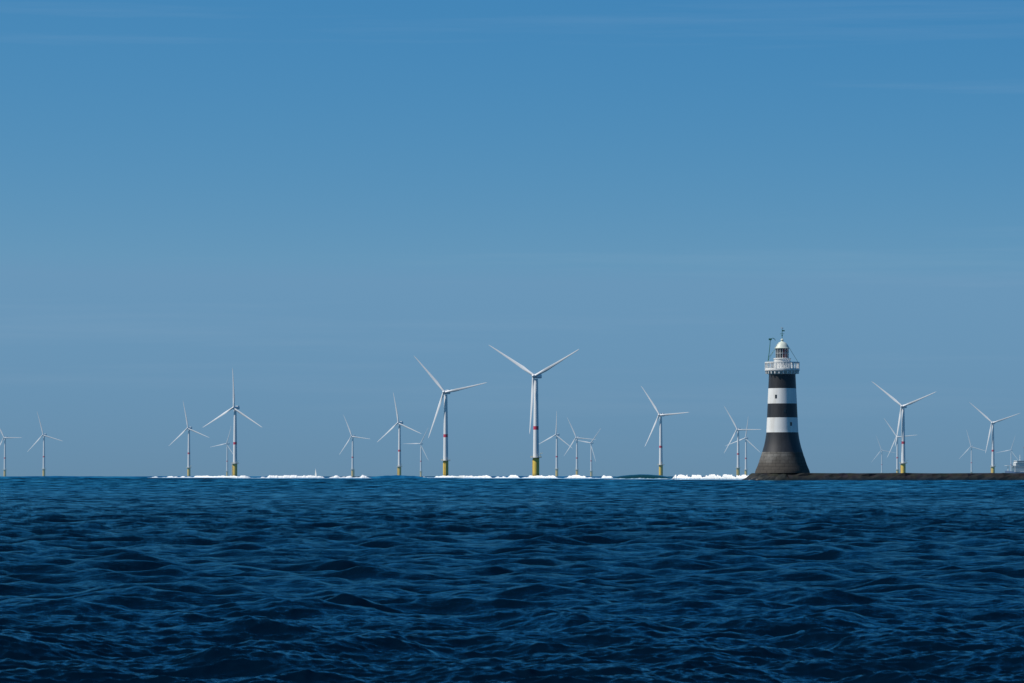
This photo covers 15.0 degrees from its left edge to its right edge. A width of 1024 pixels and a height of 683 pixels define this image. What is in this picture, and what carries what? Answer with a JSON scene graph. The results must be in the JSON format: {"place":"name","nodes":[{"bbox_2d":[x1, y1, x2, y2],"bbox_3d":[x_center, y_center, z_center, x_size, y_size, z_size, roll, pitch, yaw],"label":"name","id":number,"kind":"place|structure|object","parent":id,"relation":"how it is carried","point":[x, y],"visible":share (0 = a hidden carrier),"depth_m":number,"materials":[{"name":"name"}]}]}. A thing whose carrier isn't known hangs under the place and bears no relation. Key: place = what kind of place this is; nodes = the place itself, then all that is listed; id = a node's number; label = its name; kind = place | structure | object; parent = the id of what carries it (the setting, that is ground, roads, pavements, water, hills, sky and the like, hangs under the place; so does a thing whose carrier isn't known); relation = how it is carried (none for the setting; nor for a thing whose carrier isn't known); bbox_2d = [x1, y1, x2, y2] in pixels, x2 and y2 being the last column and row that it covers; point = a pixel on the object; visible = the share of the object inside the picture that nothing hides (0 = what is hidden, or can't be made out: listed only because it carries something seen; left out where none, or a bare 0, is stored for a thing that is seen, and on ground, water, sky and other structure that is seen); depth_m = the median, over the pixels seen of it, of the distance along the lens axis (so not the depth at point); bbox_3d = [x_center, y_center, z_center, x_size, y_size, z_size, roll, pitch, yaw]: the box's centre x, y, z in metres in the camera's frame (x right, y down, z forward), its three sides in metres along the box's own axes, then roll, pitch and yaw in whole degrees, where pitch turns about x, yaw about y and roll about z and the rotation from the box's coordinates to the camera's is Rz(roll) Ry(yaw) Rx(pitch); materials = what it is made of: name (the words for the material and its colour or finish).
{"place":"outdoors","nodes":[
{"label":"outdoors","id":0,"kind":"place"},
{"bbox_2d":[0,476,1023,682],"bbox_3d":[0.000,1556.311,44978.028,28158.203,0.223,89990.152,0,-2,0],"label":"sea","id":1,"kind":"structure","parent":0,"point":[296,580],"depth_m":29.22,"materials":[{"name":"liquid"}]},
{"bbox_2d":[0,429,21,475],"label":"wind turbine","id":2,"kind":"object","parent":1,"relation":"in","point":[5,450],"visible":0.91,"depth_m":9829.46,"materials":[{"name":"white metal"}]},
{"bbox_2d":[28,413,60,475],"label":"wind turbine","id":3,"kind":"object","parent":1,"relation":"in","point":[43,435],"visible":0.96,"depth_m":9224.89,"materials":[{"name":"white metal"}]},
{"bbox_2d":[0,476,123,477],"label":"sea swell","id":4,"kind":"structure","parent":1,"relation":"on","point":[50,476],"depth_m":2584.15,"materials":[{"name":"liquid"}]},
{"bbox_2d":[169,403,208,475],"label":"wind turbine","id":5,"kind":"object","parent":1,"relation":"in","point":[188,466],"visible":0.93,"depth_m":7994.74,"materials":[{"name":"white metal"}]},
{"bbox_2d":[67,476,328,477],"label":"sea swell","id":6,"kind":"structure","parent":1,"relation":"on","point":[155,476],"depth_m":2276.49,"materials":[{"name":"liquid"}]},
{"bbox_2d":[212,428,232,475],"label":"wind turbine","id":7,"kind":"object","parent":1,"relation":"in","point":[226,443],"visible":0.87,"depth_m":11530.64,"materials":[{"name":"white metal"}]},
{"bbox_2d":[204,368,260,475],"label":"wind turbine","id":8,"kind":"object","parent":1,"relation":"in","point":[234,463],"visible":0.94,"depth_m":5655.92,"materials":[{"name":"white metal"}]},
{"bbox_2d":[339,415,367,476],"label":"wind turbine","id":9,"kind":"object","parent":1,"relation":"in","point":[352,469],"visible":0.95,"depth_m":9517.99,"materials":[{"name":"white metal"}]},
{"bbox_2d":[369,475,426,477],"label":"sea swell","id":10,"kind":"structure","parent":1,"relation":"on","point":[397,476],"depth_m":1729.12,"materials":[{"name":"liquid"}]},
{"bbox_2d":[381,393,420,474],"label":"wind turbine","id":11,"kind":"object","parent":1,"relation":"in","point":[400,423],"visible":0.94,"depth_m":7224.29,"materials":[{"name":"white metal"}]},
{"bbox_2d":[407,429,427,476],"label":"wind turbine","id":12,"kind":"object","parent":1,"relation":"in","point":[421,444],"visible":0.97,"depth_m":11530.60,"materials":[{"name":"white metal"}]},
{"bbox_2d":[150,474,748,479],"bbox_3d":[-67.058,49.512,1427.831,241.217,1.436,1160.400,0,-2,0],"label":"surf foam","id":13,"kind":"object","parent":1,"relation":"on","point":[709,477],"visible":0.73,"depth_m":1394.36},
{"bbox_2d":[413,355,486,475],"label":"wind turbine","id":14,"kind":"object","parent":1,"relation":"in","point":[445,460],"visible":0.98,"depth_m":4612.18,"materials":[{"name":"white metal"}]},
{"bbox_2d":[431,476,600,477],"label":"sea swell","id":15,"kind":"structure","parent":1,"relation":"on","point":[528,476],"depth_m":2185.53,"materials":[{"name":"liquid"}]},
{"bbox_2d":[489,345,578,475],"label":"wind turbine","id":16,"kind":"object","parent":1,"relation":"in","point":[535,457],"visible":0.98,"depth_m":3867.76,"materials":[{"name":"white metal"}]},
{"bbox_2d":[539,411,571,475],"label":"wind turbine","id":17,"kind":"object","parent":1,"relation":"in","point":[557,437],"visible":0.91,"depth_m":9223.89,"materials":[{"name":"white metal"}]},
{"bbox_2d":[565,418,595,474],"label":"wind turbine","id":18,"kind":"object","parent":1,"relation":"in","point":[576,469],"visible":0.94,"depth_m":9829.92,"materials":[{"name":"white metal"}]},
{"bbox_2d":[578,428,600,475],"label":"wind turbine","id":19,"kind":"object","parent":1,"relation":"in","point":[590,469],"visible":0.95,"depth_m":11312.93,"materials":[{"name":"white metal"}]},
{"bbox_2d":[612,478,667,478],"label":"surf swell foot","id":20,"kind":"object","parent":1,"relation":"on","point":[639,478],"visible":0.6,"depth_m":1079.12},
{"bbox_2d":[611,474,671,478],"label":"surf swell","id":21,"kind":"structure","parent":1,"relation":"on","point":[646,476],"depth_m":1088.98,"materials":[{"name":"teal liquid"}]},
{"bbox_2d":[641,386,687,475],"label":"wind turbine","id":22,"kind":"object","parent":1,"relation":"in","point":[660,450],"visible":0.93,"depth_m":6311.72,"materials":[{"name":"white metal"}]},
{"bbox_2d":[726,421,754,475],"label":"wind turbine","id":23,"kind":"object","parent":1,"relation":"in","point":[746,440],"visible":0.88,"depth_m":9993.31,"materials":[{"name":"white metal"}]},
{"bbox_2d":[724,406,760,475],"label":"wind turbine","id":24,"kind":"object","parent":1,"relation":"in","point":[738,459],"visible":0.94,"depth_m":8213.91,"materials":[{"name":"white metal"}]},
{"bbox_2d":[742,473,1023,479],"bbox_3d":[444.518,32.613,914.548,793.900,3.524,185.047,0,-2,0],"label":"breakwater","id":25,"kind":"object","parent":1,"relation":"in","point":[885,476],"visible":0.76,"depth_m":829.93,"materials":[{"name":"stone"}]},
{"bbox_2d":[755,330,809,472],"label":"lighthouse","id":26,"kind":"object","parent":25,"relation":"on","point":[782,451],"visible":1,"depth_m":829.15,"materials":[{"name":"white paint"}]},
{"bbox_2d":[873,436,894,472],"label":"wind turbine","id":27,"kind":"object","parent":1,"relation":"in","point":[881,457],"visible":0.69,"depth_m":13945.05,"materials":[{"name":"white metal"}]},
{"bbox_2d":[885,420,913,472],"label":"wind turbine","id":28,"kind":"object","parent":1,"relation":"in","point":[897,469],"visible":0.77,"depth_m":9671.62,"materials":[{"name":"white metal"}]},
{"bbox_2d":[873,382,936,472],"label":"wind turbine","id":29,"kind":"object","parent":1,"relation":"in","point":[903,463],"visible":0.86,"depth_m":5551.60,"materials":[{"name":"white metal"}]},
{"bbox_2d":[959,430,984,472],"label":"wind turbine","id":30,"kind":"object","parent":1,"relation":"in","point":[971,453],"visible":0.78,"depth_m":12492.30,"materials":[{"name":"white metal"}]},
{"bbox_2d":[969,402,1019,472],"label":"wind turbine","id":31,"kind":"object","parent":1,"relation":"in","point":[993,465],"visible":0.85,"depth_m":7223.83,"materials":[{"name":"white metal"}]},
{"bbox_2d":[997,438,1018,470],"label":"wind turbine","id":32,"kind":"object","parent":1,"relation":"in","point":[1011,450],"visible":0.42,"depth_m":13944.53,"materials":[{"name":"white metal"}]},
{"bbox_2d":[1004,461,1023,472],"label":"offshore vessel","id":33,"kind":"object","parent":1,"relation":"on","point":[1017,466],"visible":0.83,"depth_m":7578.92,"materials":[{"name":"white metal"}]},
{"bbox_2d":[0,0,1023,475],"label":"sky","id":34,"kind":"structure","parent":0,"point":[308,200],"materials":[{"name":"blue"}]}
]}

